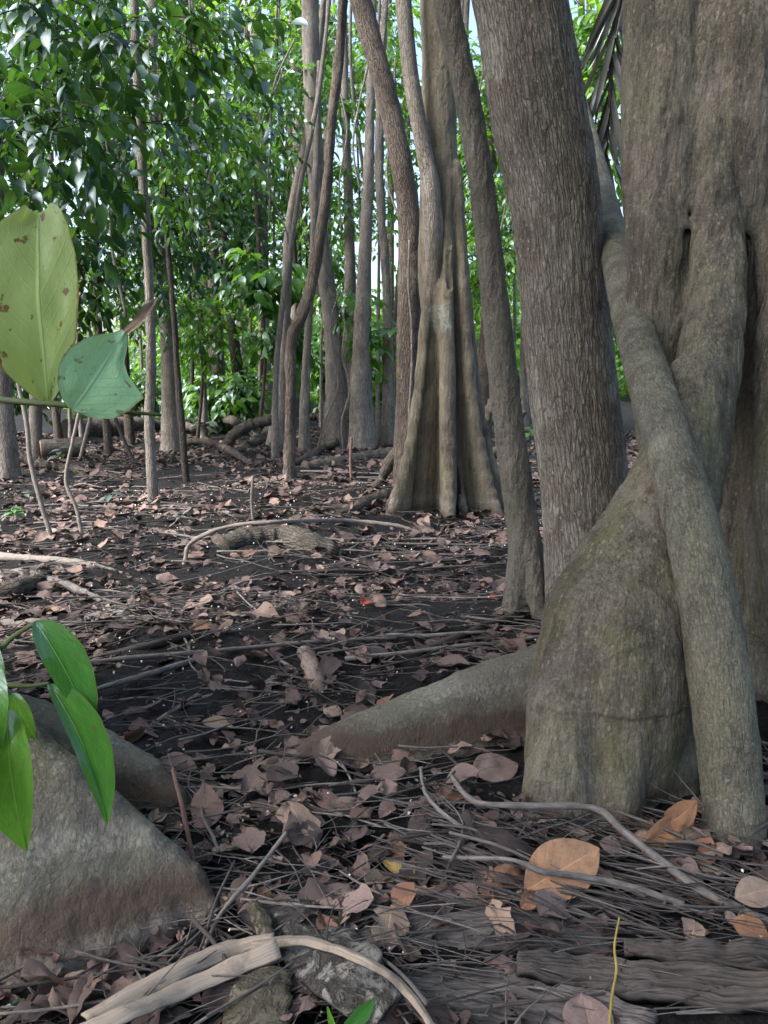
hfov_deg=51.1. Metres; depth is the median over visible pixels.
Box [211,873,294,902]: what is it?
fallen twig
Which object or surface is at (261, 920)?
dry frond
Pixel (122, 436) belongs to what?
woody shoot
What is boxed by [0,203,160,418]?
leafy twig
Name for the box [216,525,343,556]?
half buried log
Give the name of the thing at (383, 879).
fallen twig
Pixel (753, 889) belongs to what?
fallen leaf
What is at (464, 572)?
fallen leaf
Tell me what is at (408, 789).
fallen twig
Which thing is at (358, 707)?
fallen leaf
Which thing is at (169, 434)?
forest tree
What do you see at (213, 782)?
fallen twig
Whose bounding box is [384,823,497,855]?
fallen twig
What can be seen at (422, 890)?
fallen leaf
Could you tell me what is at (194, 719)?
fallen leaf
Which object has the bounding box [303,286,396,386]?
leafy sapling
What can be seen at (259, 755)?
fallen twig
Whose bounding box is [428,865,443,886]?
fallen leaf
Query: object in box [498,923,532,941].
fallen leaf
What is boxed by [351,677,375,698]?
fallen leaf
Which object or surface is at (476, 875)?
fallen leaf
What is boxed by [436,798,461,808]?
fallen leaf
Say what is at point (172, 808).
fallen twig
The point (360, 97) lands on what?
liana
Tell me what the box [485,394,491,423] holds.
exposed root
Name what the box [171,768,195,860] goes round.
reddish twig
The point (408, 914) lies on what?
fallen leaf
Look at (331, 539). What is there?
fallen stick
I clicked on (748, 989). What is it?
rotten plank
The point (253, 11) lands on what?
forest tree
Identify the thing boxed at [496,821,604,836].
fallen twig
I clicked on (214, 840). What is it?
fallen twig
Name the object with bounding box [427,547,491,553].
fallen stick
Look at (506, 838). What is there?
fallen leaf
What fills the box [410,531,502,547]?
fallen stick
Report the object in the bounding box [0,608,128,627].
fallen branch
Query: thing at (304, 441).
forest tree
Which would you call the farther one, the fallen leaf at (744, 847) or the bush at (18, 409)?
the bush at (18, 409)
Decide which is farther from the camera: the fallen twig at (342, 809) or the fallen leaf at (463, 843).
the fallen twig at (342, 809)
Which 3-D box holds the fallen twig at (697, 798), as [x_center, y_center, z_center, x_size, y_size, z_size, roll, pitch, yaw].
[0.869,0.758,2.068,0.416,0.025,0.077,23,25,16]
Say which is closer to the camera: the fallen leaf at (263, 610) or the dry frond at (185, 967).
the dry frond at (185, 967)
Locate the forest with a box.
[0,0,628,412]
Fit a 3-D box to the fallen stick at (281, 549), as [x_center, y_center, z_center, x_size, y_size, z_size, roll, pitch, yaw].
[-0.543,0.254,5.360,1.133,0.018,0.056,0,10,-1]
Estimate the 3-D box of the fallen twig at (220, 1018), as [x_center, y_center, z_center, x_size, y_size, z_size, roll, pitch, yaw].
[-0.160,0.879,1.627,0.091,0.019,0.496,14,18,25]
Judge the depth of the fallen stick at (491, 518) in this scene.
6.37 m
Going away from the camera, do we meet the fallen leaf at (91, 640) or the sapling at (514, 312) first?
the fallen leaf at (91, 640)
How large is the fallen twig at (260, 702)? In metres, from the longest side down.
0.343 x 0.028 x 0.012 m
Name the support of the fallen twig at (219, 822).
on the ground
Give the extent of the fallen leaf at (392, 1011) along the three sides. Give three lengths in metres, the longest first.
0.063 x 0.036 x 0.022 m
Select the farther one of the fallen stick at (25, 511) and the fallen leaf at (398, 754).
the fallen stick at (25, 511)
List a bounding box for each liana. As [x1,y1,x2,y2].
[100,0,126,316]
[182,0,200,249]
[261,0,283,230]
[268,38,295,287]
[316,288,340,448]
[328,288,350,454]
[338,92,347,239]
[352,66,367,191]
[386,57,396,213]
[407,240,412,419]
[477,31,482,92]
[500,195,506,230]
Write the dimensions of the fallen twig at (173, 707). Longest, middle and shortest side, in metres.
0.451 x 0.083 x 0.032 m
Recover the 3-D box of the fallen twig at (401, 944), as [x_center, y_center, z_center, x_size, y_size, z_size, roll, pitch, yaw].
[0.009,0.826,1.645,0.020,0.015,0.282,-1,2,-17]
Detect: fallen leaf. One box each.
[12,651,35,663]
[13,661,41,671]
[16,688,34,694]
[17,690,42,698]
[40,608,51,613]
[43,605,64,614]
[57,610,83,623]
[83,635,95,646]
[95,632,115,643]
[120,706,151,714]
[120,727,145,742]
[135,804,155,809]
[142,594,164,607]
[148,808,167,823]
[161,752,197,773]
[164,597,185,607]
[175,801,191,810]
[180,693,201,707]
[183,717,204,721]
[187,848,205,863]
[188,915,205,926]
[191,752,210,761]
[191,781,223,828]
[192,619,213,629]
[195,837,214,866]
[200,732,218,741]
[200,982,234,1013]
[201,774,227,783]
[202,715,232,727]
[207,681,229,690]
[211,843,237,851]
[215,789,223,801]
[216,706,247,722]
[220,609,244,618]
[222,731,233,742]
[225,803,250,822]
[230,756,263,778]
[230,783,241,786]
[230,824,244,841]
[230,827,265,853]
[230,877,253,909]
[232,699,261,727]
[237,893,291,931]
[240,767,281,795]
[242,808,260,816]
[245,652,266,657]
[246,679,265,694]
[247,634,264,650]
[249,601,279,618]
[250,799,275,820]
[257,887,271,899]
[265,648,283,659]
[266,765,298,783]
[268,791,294,806]
[270,798,298,804]
[273,762,298,780]
[275,790,290,805]
[276,805,283,821]
[277,724,290,745]
[278,749,312,762]
[282,801,320,847]
[282,811,298,843]
[283,819,322,844]
[284,689,298,704]
[284,736,304,750]
[292,965,320,994]
[296,994,321,1011]
[297,877,350,908]
[300,851,321,867]
[300,908,318,922]
[301,860,328,875]
[302,804,327,815]
[303,608,322,620]
[306,570,332,575]
[307,808,324,823]
[312,736,340,757]
[313,634,331,643]
[313,897,339,911]
[314,586,338,598]
[315,756,336,776]
[316,788,341,809]
[316,913,337,929]
[317,655,341,676]
[319,908,334,913]
[320,854,347,868]
[320,858,338,870]
[322,836,348,853]
[323,705,341,716]
[325,674,336,688]
[328,630,352,642]
[328,803,356,815]
[331,796,356,813]
[331,913,350,924]
[335,628,345,633]
[336,755,350,766]
[338,530,359,542]
[338,871,376,885]
[338,883,373,916]
[339,905,362,925]
[340,826,367,841]
[341,711,357,719]
[341,886,356,897]
[342,703,367,711]
[347,834,384,854]
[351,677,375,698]
[352,851,369,875]
[355,785,383,807]
[357,796,378,805]
[360,595,372,604]
[364,869,393,883]
[367,644,387,653]
[368,840,381,860]
[370,763,405,782]
[371,905,409,946]
[375,842,393,858]
[376,693,393,705]
[382,859,409,879]
[385,1004,396,1018]
[388,838,406,859]
[391,749,413,764]
[391,882,419,909]
[397,878,421,901]
[398,799,419,806]
[399,850,432,880]
[405,797,434,814]
[405,902,420,927]
[408,809,430,845]
[411,669,428,681]
[412,621,437,628]
[414,639,430,654]
[417,885,442,899]
[418,808,448,822]
[420,880,455,912]
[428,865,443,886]
[429,918,453,927]
[430,580,453,588]
[435,654,470,665]
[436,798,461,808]
[437,785,469,799]
[446,763,478,786]
[446,840,475,854]
[447,741,472,753]
[449,882,478,911]
[450,571,475,575]
[451,840,471,855]
[454,874,471,879]
[461,809,496,835]
[472,866,492,882]
[473,753,517,781]
[476,887,493,905]
[477,826,535,855]
[478,882,510,904]
[481,729,507,739]
[484,954,515,973]
[485,864,524,886]
[485,866,522,884]
[485,899,515,935]
[491,579,504,592]
[497,736,520,748]
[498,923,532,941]
[502,991,516,1007]
[504,931,531,939]
[505,855,524,874]
[506,610,529,613]
[509,638,526,651]
[520,813,556,823]
[520,889,535,909]
[520,920,560,936]
[524,838,599,899]
[534,888,568,918]
[563,992,613,1023]
[573,828,601,841]
[575,916,616,954]
[597,866,617,891]
[599,835,622,857]
[614,836,630,860]
[628,867,658,884]
[634,825,652,860]
[643,814,694,847]
[650,864,672,879]
[650,913,679,926]
[662,889,681,899]
[663,800,696,831]
[665,843,697,858]
[666,853,697,891]
[677,863,702,883]
[681,824,710,840]
[682,917,705,940]
[691,794,700,812]
[692,837,718,864]
[693,885,710,910]
[695,842,731,859]
[698,861,731,882]
[698,865,724,881]
[718,838,759,860]
[721,834,752,851]
[732,914,767,938]
[734,876,767,907]
[765,805,767,831]
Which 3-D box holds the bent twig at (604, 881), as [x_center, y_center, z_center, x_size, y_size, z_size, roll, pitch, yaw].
[0.380,0.786,1.735,0.518,0.091,0.076,2,10,11]
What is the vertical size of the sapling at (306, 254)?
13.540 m
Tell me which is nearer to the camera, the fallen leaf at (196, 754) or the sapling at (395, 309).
the fallen leaf at (196, 754)
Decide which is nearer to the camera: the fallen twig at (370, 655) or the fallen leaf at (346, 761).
the fallen leaf at (346, 761)
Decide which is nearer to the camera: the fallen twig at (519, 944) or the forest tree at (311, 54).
the fallen twig at (519, 944)
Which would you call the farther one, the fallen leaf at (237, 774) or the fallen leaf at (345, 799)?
the fallen leaf at (237, 774)
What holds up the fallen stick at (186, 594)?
on the leaf litter at (62, 993)
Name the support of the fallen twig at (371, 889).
on the fallen leaf at (352, 876)
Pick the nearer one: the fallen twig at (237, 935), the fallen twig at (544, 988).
the fallen twig at (544, 988)
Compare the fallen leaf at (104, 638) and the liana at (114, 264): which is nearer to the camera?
the fallen leaf at (104, 638)
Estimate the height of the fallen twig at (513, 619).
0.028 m
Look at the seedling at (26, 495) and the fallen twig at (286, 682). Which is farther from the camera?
the seedling at (26, 495)
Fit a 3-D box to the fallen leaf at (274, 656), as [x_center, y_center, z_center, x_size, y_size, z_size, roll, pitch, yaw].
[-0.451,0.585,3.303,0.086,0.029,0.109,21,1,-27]
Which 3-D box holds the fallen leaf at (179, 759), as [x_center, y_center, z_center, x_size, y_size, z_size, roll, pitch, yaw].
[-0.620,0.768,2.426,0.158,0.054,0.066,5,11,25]
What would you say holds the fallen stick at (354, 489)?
on the ground
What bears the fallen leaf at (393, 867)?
on the ground
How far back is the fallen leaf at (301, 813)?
2.01 m
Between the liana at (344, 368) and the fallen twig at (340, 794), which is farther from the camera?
the liana at (344, 368)
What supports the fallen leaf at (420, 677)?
on the ground
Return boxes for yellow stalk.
[608,917,619,1023]
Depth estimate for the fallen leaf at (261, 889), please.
1.78 m
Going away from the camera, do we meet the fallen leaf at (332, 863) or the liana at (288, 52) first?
the fallen leaf at (332, 863)
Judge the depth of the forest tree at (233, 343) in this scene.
15.43 m
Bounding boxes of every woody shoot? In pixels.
[16,383,52,535]
[64,413,83,537]
[79,417,91,457]
[114,417,132,456]
[250,475,254,520]
[349,437,352,479]
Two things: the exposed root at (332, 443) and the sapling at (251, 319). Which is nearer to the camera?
the exposed root at (332, 443)
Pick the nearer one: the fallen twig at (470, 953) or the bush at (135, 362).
the fallen twig at (470, 953)
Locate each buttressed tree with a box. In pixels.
[0,689,218,993]
[256,0,767,836]
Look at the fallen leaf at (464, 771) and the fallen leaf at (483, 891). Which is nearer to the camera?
the fallen leaf at (483, 891)
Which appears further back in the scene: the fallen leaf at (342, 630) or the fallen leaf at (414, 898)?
the fallen leaf at (342, 630)
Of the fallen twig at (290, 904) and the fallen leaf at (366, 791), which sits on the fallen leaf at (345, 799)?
the fallen leaf at (366, 791)
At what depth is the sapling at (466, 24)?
15.57 m
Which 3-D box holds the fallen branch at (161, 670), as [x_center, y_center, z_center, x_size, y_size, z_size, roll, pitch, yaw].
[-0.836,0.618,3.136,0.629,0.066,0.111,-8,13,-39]
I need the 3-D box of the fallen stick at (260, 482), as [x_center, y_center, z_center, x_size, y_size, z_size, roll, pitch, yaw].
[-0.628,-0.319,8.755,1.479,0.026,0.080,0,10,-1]
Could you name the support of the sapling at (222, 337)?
on the ground
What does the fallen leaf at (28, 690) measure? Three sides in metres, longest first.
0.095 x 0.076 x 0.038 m
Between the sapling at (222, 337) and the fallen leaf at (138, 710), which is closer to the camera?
the fallen leaf at (138, 710)
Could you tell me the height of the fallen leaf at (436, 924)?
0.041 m
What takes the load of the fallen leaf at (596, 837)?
on the ground
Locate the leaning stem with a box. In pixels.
[586,99,767,846]
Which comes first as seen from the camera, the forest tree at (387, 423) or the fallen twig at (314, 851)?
the fallen twig at (314, 851)
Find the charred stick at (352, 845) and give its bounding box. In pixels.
[346,776,372,849]
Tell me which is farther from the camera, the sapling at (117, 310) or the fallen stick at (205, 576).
the sapling at (117, 310)
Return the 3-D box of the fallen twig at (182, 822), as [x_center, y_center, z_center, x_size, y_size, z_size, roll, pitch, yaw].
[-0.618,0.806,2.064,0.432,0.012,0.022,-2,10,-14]
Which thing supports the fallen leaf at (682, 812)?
on the fallen leaf at (655, 831)
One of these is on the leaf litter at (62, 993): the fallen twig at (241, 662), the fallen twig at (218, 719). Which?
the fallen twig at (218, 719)
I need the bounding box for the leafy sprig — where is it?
[0,620,114,850]
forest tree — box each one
[0,0,181,456]
[0,33,77,478]
[16,0,313,451]
[45,0,273,384]
[110,0,282,426]
[131,0,303,412]
[158,0,335,415]
[238,0,343,415]
[265,0,325,446]
[276,13,394,416]
[298,60,320,451]
[301,0,348,450]
[341,17,355,408]
[347,0,377,449]
[350,0,420,481]
[374,0,394,445]
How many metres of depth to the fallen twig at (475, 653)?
3.07 m
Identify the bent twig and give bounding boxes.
[202,831,287,948]
[419,766,529,856]
[442,855,684,904]
[449,774,767,924]
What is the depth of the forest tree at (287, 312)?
12.53 m
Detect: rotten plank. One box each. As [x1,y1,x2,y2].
[356,906,613,956]
[396,966,657,1023]
[515,950,767,1014]
[624,936,767,970]
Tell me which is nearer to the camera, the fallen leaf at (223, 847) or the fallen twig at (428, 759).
the fallen leaf at (223, 847)
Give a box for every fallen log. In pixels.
[61,416,160,437]
[301,448,390,468]
[334,489,390,517]
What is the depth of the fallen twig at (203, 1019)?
1.40 m
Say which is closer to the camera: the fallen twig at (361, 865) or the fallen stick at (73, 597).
the fallen twig at (361, 865)
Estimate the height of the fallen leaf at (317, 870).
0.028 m
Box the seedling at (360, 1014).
[327,998,375,1023]
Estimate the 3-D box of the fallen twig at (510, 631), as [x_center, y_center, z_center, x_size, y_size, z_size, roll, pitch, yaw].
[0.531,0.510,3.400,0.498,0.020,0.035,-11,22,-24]
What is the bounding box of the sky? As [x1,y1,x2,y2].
[0,0,622,375]
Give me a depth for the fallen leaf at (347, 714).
2.69 m
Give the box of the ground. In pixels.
[0,389,767,1023]
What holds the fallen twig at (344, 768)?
on the ground
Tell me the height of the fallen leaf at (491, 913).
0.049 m
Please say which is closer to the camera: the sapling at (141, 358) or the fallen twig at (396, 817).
the fallen twig at (396, 817)
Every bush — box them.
[12,380,60,425]
[13,377,132,420]
[71,360,160,418]
[130,339,231,385]
[155,361,231,421]
[182,369,272,434]
[224,317,299,397]
[310,323,343,404]
[372,351,382,416]
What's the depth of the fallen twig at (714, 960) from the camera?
1.48 m
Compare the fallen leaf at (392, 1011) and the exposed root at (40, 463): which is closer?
the fallen leaf at (392, 1011)
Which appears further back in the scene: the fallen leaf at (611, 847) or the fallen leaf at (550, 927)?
the fallen leaf at (611, 847)
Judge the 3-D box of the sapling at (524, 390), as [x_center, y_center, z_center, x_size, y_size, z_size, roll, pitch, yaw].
[2.335,-5.192,14.124,2.010,8.140,3.871,0,10,0]
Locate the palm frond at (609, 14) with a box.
[581,0,623,191]
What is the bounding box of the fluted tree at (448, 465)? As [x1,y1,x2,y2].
[385,0,504,518]
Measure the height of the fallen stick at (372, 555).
0.066 m
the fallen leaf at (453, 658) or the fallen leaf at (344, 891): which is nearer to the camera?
the fallen leaf at (344, 891)
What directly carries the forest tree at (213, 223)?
on the ground
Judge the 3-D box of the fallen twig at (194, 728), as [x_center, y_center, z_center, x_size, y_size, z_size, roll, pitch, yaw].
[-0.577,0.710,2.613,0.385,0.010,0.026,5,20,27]
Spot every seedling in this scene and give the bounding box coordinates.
[0,506,25,522]
[5,998,19,1015]
[19,490,35,501]
[48,446,69,463]
[98,491,125,503]
[191,420,219,436]
[237,423,259,438]
[327,998,375,1023]
[524,425,533,448]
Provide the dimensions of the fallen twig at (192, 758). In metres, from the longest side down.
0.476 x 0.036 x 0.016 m
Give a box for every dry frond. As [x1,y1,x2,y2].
[80,938,281,1023]
[81,932,274,1020]
[246,900,274,936]
[251,935,433,1023]
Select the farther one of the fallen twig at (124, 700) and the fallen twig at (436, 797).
the fallen twig at (124, 700)
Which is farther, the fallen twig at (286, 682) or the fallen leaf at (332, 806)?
the fallen twig at (286, 682)
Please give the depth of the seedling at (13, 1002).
1.46 m
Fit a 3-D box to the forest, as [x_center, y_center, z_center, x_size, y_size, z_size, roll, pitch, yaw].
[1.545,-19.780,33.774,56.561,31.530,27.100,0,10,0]
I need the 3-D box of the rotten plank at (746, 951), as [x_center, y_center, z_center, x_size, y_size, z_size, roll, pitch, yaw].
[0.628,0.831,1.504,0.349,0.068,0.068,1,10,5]
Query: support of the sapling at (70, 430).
on the ground
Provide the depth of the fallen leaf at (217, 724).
2.63 m
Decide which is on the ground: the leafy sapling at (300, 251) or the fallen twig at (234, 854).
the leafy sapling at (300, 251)
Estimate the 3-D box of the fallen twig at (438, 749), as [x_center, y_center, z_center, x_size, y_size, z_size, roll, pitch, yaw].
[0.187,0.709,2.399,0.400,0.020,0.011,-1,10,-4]
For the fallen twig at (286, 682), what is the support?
on the leaf litter at (62, 993)
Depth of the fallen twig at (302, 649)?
3.24 m
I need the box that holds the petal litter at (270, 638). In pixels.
[0,482,762,1023]
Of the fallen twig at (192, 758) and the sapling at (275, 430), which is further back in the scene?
the sapling at (275, 430)
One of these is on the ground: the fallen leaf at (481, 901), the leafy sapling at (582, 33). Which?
the leafy sapling at (582, 33)
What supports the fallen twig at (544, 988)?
on the rotten plank at (633, 1014)
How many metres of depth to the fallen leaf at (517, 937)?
1.55 m
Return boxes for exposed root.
[19,450,108,478]
[154,417,200,433]
[187,438,253,464]
[194,414,266,440]
[215,426,268,454]
[223,414,271,445]
[282,436,339,465]
[297,412,323,422]
[369,447,393,487]
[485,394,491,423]
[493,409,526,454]
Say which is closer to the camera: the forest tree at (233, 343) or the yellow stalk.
the yellow stalk
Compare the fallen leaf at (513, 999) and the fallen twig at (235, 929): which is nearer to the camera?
the fallen leaf at (513, 999)
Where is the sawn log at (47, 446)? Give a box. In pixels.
[39,437,84,457]
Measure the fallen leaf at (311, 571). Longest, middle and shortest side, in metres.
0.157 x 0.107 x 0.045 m
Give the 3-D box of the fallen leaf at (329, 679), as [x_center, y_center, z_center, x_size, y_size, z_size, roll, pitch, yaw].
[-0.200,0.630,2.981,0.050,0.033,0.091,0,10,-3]
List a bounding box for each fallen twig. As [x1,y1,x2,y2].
[0,612,92,631]
[3,630,94,661]
[6,664,101,681]
[13,620,95,642]
[20,653,92,670]
[25,619,131,643]
[41,597,93,620]
[51,696,165,700]
[60,620,140,622]
[81,617,134,624]
[97,691,153,709]
[102,683,207,721]
[103,598,173,618]
[104,715,203,726]
[107,592,201,612]
[110,724,185,730]
[119,687,209,704]
[124,591,184,598]
[127,799,273,815]
[130,599,178,612]
[132,687,204,742]
[133,594,203,614]
[141,876,277,966]
[144,731,194,750]
[144,797,257,819]
[145,612,241,641]
[158,753,234,772]
[162,706,272,723]
[163,716,247,741]
[163,814,227,826]
[167,611,196,640]
[167,753,219,769]
[167,753,245,794]
[168,586,256,600]
[168,770,199,780]
[170,761,204,772]
[171,764,234,773]
[171,807,208,835]
[172,724,243,748]
[173,798,224,840]
[175,842,288,866]
[177,778,244,809]
[178,714,266,740]
[179,828,269,836]
[180,903,312,959]
[181,786,239,876]
[183,782,345,790]
[185,717,311,735]
[185,720,317,752]
[185,842,285,873]
[186,771,317,793]
[186,811,241,832]
[186,920,253,932]
[187,771,220,852]
[192,749,283,760]
[192,918,238,981]
[193,622,296,634]
[193,845,268,849]
[194,916,231,939]
[194,1007,225,1023]
[195,835,280,859]
[198,677,303,698]
[198,806,254,818]
[200,688,331,695]
[201,866,310,873]
[207,656,277,668]
[208,862,256,893]
[209,860,301,882]
[210,700,291,703]
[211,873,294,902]
[212,884,357,1023]
[213,802,321,814]
[214,914,252,934]
[217,738,288,773]
[220,909,250,935]
[223,673,295,686]
[224,744,299,755]
[224,747,311,808]
[228,627,267,642]
[229,928,249,930]
[236,591,264,619]
[240,861,382,953]
[240,898,461,909]
[245,873,279,892]
[249,894,297,898]
[252,801,342,816]
[254,649,336,671]
[258,750,381,767]
[267,633,346,663]
[267,683,327,714]
[270,665,383,680]
[271,847,309,903]
[272,665,287,697]
[272,689,402,694]
[274,638,357,665]
[274,889,298,893]
[283,780,397,787]
[283,802,397,816]
[286,638,377,657]
[288,793,381,827]
[288,829,330,888]
[289,901,386,1022]
[289,922,376,1012]
[290,621,377,634]
[292,843,347,904]
[293,676,376,692]
[298,614,314,637]
[301,626,391,651]
[307,778,446,797]
[314,763,409,787]
[316,668,361,696]
[318,641,408,653]
[318,725,356,791]
[329,758,426,785]
[330,820,430,883]
[330,881,468,908]
[339,870,489,934]
[344,919,428,1005]
[345,797,438,826]
[347,600,424,629]
[350,861,477,888]
[355,615,378,635]
[361,643,453,673]
[362,868,584,889]
[363,662,440,674]
[372,880,408,956]
[375,845,485,884]
[376,858,440,911]
[378,751,492,764]
[380,744,512,754]
[382,762,523,799]
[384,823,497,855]
[387,884,592,940]
[391,836,446,851]
[392,770,480,780]
[398,744,514,754]
[398,908,458,943]
[400,609,491,625]
[401,809,568,838]
[402,637,515,648]
[404,773,467,801]
[406,754,505,775]
[409,785,454,843]
[410,928,483,951]
[415,930,493,1020]
[417,785,456,813]
[425,863,492,926]
[432,741,456,763]
[438,984,493,1003]
[440,812,475,883]
[441,782,468,862]
[446,647,505,657]
[450,624,525,626]
[455,812,594,863]
[456,985,585,997]
[464,980,540,985]
[465,615,540,628]
[466,621,540,647]
[467,613,540,622]
[476,894,599,919]
[481,896,632,963]
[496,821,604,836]
[522,816,603,867]
[555,894,582,948]
[572,803,651,838]
[628,947,767,970]
[645,770,704,806]
[673,903,767,908]
[696,870,753,878]
[714,868,763,912]
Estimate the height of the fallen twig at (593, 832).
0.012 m
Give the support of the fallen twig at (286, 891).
on the ground
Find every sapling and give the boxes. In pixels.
[0,0,309,501]
[4,2,228,445]
[51,80,64,438]
[62,30,297,481]
[68,409,72,437]
[75,166,89,447]
[86,0,113,455]
[87,3,93,336]
[127,269,255,437]
[130,0,143,417]
[166,0,193,431]
[186,1,208,437]
[194,120,306,369]
[203,247,322,434]
[220,266,224,375]
[221,26,394,335]
[239,0,265,416]
[241,0,362,312]
[249,8,273,382]
[270,0,274,324]
[271,0,330,458]
[275,0,303,433]
[283,0,347,480]
[302,0,421,281]
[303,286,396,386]
[305,167,310,413]
[319,0,334,426]
[330,0,332,262]
[349,3,371,391]
[356,0,421,406]
[375,0,380,439]
[389,0,519,365]
[393,79,402,370]
[421,28,505,362]
[457,104,518,438]
[471,55,528,440]
[512,233,515,353]
[570,0,622,361]
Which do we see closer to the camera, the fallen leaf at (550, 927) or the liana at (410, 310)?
the fallen leaf at (550, 927)
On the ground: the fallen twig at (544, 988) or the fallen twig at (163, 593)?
the fallen twig at (163, 593)
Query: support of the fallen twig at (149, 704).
on the ground
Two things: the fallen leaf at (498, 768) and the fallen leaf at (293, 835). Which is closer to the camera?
the fallen leaf at (293, 835)
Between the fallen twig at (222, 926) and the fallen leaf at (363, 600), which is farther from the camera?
the fallen leaf at (363, 600)
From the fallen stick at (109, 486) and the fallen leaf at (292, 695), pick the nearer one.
the fallen leaf at (292, 695)
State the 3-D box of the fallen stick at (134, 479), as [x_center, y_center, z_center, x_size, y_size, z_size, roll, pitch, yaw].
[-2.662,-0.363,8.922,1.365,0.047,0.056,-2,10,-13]
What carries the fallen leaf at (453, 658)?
on the leaf litter at (62, 993)
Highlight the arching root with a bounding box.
[182,518,422,564]
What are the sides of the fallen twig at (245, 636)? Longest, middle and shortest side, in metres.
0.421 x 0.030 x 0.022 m
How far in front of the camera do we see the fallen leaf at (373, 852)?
1.93 m
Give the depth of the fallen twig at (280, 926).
1.74 m
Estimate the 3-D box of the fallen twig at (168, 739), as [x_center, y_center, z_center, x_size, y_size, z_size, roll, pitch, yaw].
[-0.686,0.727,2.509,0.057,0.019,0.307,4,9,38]
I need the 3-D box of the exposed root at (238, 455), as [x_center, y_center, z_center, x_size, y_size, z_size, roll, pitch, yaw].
[-2.340,-0.898,11.793,0.657,0.222,3.134,-6,12,-33]
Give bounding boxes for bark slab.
[222,965,293,1023]
[267,898,403,1023]
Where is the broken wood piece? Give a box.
[297,646,325,691]
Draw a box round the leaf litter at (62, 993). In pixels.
[0,425,767,1023]
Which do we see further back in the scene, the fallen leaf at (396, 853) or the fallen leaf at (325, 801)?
the fallen leaf at (325, 801)
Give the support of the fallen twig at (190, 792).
on the ground
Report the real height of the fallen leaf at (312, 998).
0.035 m
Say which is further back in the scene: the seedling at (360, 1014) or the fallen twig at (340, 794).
the fallen twig at (340, 794)
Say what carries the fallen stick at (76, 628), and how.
on the ground
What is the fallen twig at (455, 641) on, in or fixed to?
on the ground
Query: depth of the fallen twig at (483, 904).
1.63 m
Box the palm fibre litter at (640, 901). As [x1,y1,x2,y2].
[110,497,767,1023]
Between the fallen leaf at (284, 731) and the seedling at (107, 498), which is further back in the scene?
the seedling at (107, 498)
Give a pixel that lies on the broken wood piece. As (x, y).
(309, 662)
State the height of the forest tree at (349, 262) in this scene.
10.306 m
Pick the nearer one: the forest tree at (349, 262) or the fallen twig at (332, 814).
the fallen twig at (332, 814)
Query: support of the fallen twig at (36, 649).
on the ground
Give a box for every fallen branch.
[0,552,123,573]
[0,568,144,614]
[0,572,48,600]
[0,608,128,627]
[88,631,192,659]
[97,646,234,690]
[139,658,298,737]
[395,606,529,658]
[537,895,656,911]
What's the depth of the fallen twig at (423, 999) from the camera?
1.41 m
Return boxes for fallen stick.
[0,507,101,511]
[0,508,63,515]
[0,542,83,548]
[0,595,151,598]
[0,608,175,641]
[0,611,57,616]
[1,547,76,549]
[25,500,134,506]
[32,514,206,528]
[33,521,94,523]
[45,528,150,531]
[47,541,177,561]
[61,489,192,491]
[71,504,198,509]
[73,483,146,487]
[77,543,179,552]
[79,476,206,482]
[81,471,143,475]
[81,495,219,504]
[83,621,192,632]
[86,585,142,605]
[89,493,174,499]
[90,636,396,663]
[94,578,276,627]
[95,470,145,484]
[98,555,276,604]
[134,504,201,506]
[137,515,302,522]
[149,590,240,597]
[151,531,210,539]
[160,501,243,509]
[163,604,222,689]
[180,505,320,507]
[198,507,255,511]
[212,541,289,542]
[217,549,380,551]
[249,466,300,469]
[259,481,374,483]
[273,537,447,543]
[279,568,434,573]
[297,487,366,492]
[300,470,392,474]
[304,504,384,510]
[323,558,467,566]
[325,486,390,490]
[331,483,388,493]
[343,541,423,553]
[345,635,538,660]
[348,542,493,545]
[355,540,493,560]
[360,631,523,643]
[395,543,507,572]
[401,594,502,598]
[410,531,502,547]
[416,562,506,568]
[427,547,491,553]
[434,547,507,560]
[453,524,505,530]
[468,514,541,525]
[482,518,504,519]
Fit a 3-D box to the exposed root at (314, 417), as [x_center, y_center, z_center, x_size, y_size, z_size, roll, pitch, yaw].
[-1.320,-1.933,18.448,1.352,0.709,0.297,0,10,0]
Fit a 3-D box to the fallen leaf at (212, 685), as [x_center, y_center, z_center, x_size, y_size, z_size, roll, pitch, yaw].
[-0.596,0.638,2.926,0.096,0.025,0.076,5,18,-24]
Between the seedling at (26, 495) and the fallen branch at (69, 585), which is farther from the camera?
the seedling at (26, 495)
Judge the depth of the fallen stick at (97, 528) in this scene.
5.91 m
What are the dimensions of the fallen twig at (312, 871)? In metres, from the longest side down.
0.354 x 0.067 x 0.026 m
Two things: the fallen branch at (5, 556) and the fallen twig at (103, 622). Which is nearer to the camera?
the fallen twig at (103, 622)
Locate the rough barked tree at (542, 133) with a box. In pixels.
[471,0,627,600]
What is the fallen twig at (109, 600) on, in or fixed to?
on the ground
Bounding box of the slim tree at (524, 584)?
[433,0,544,619]
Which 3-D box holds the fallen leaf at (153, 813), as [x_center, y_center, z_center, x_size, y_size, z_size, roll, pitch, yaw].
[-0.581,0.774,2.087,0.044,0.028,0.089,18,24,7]
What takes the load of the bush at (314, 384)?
on the ground
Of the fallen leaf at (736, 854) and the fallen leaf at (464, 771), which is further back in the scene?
the fallen leaf at (464, 771)
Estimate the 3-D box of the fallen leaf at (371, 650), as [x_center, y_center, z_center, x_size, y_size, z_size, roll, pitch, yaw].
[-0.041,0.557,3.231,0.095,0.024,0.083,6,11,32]
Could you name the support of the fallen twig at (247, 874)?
on the ground
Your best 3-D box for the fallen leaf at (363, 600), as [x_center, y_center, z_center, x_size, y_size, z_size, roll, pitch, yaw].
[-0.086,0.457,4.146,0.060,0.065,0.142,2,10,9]
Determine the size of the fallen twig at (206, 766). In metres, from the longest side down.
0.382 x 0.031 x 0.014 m

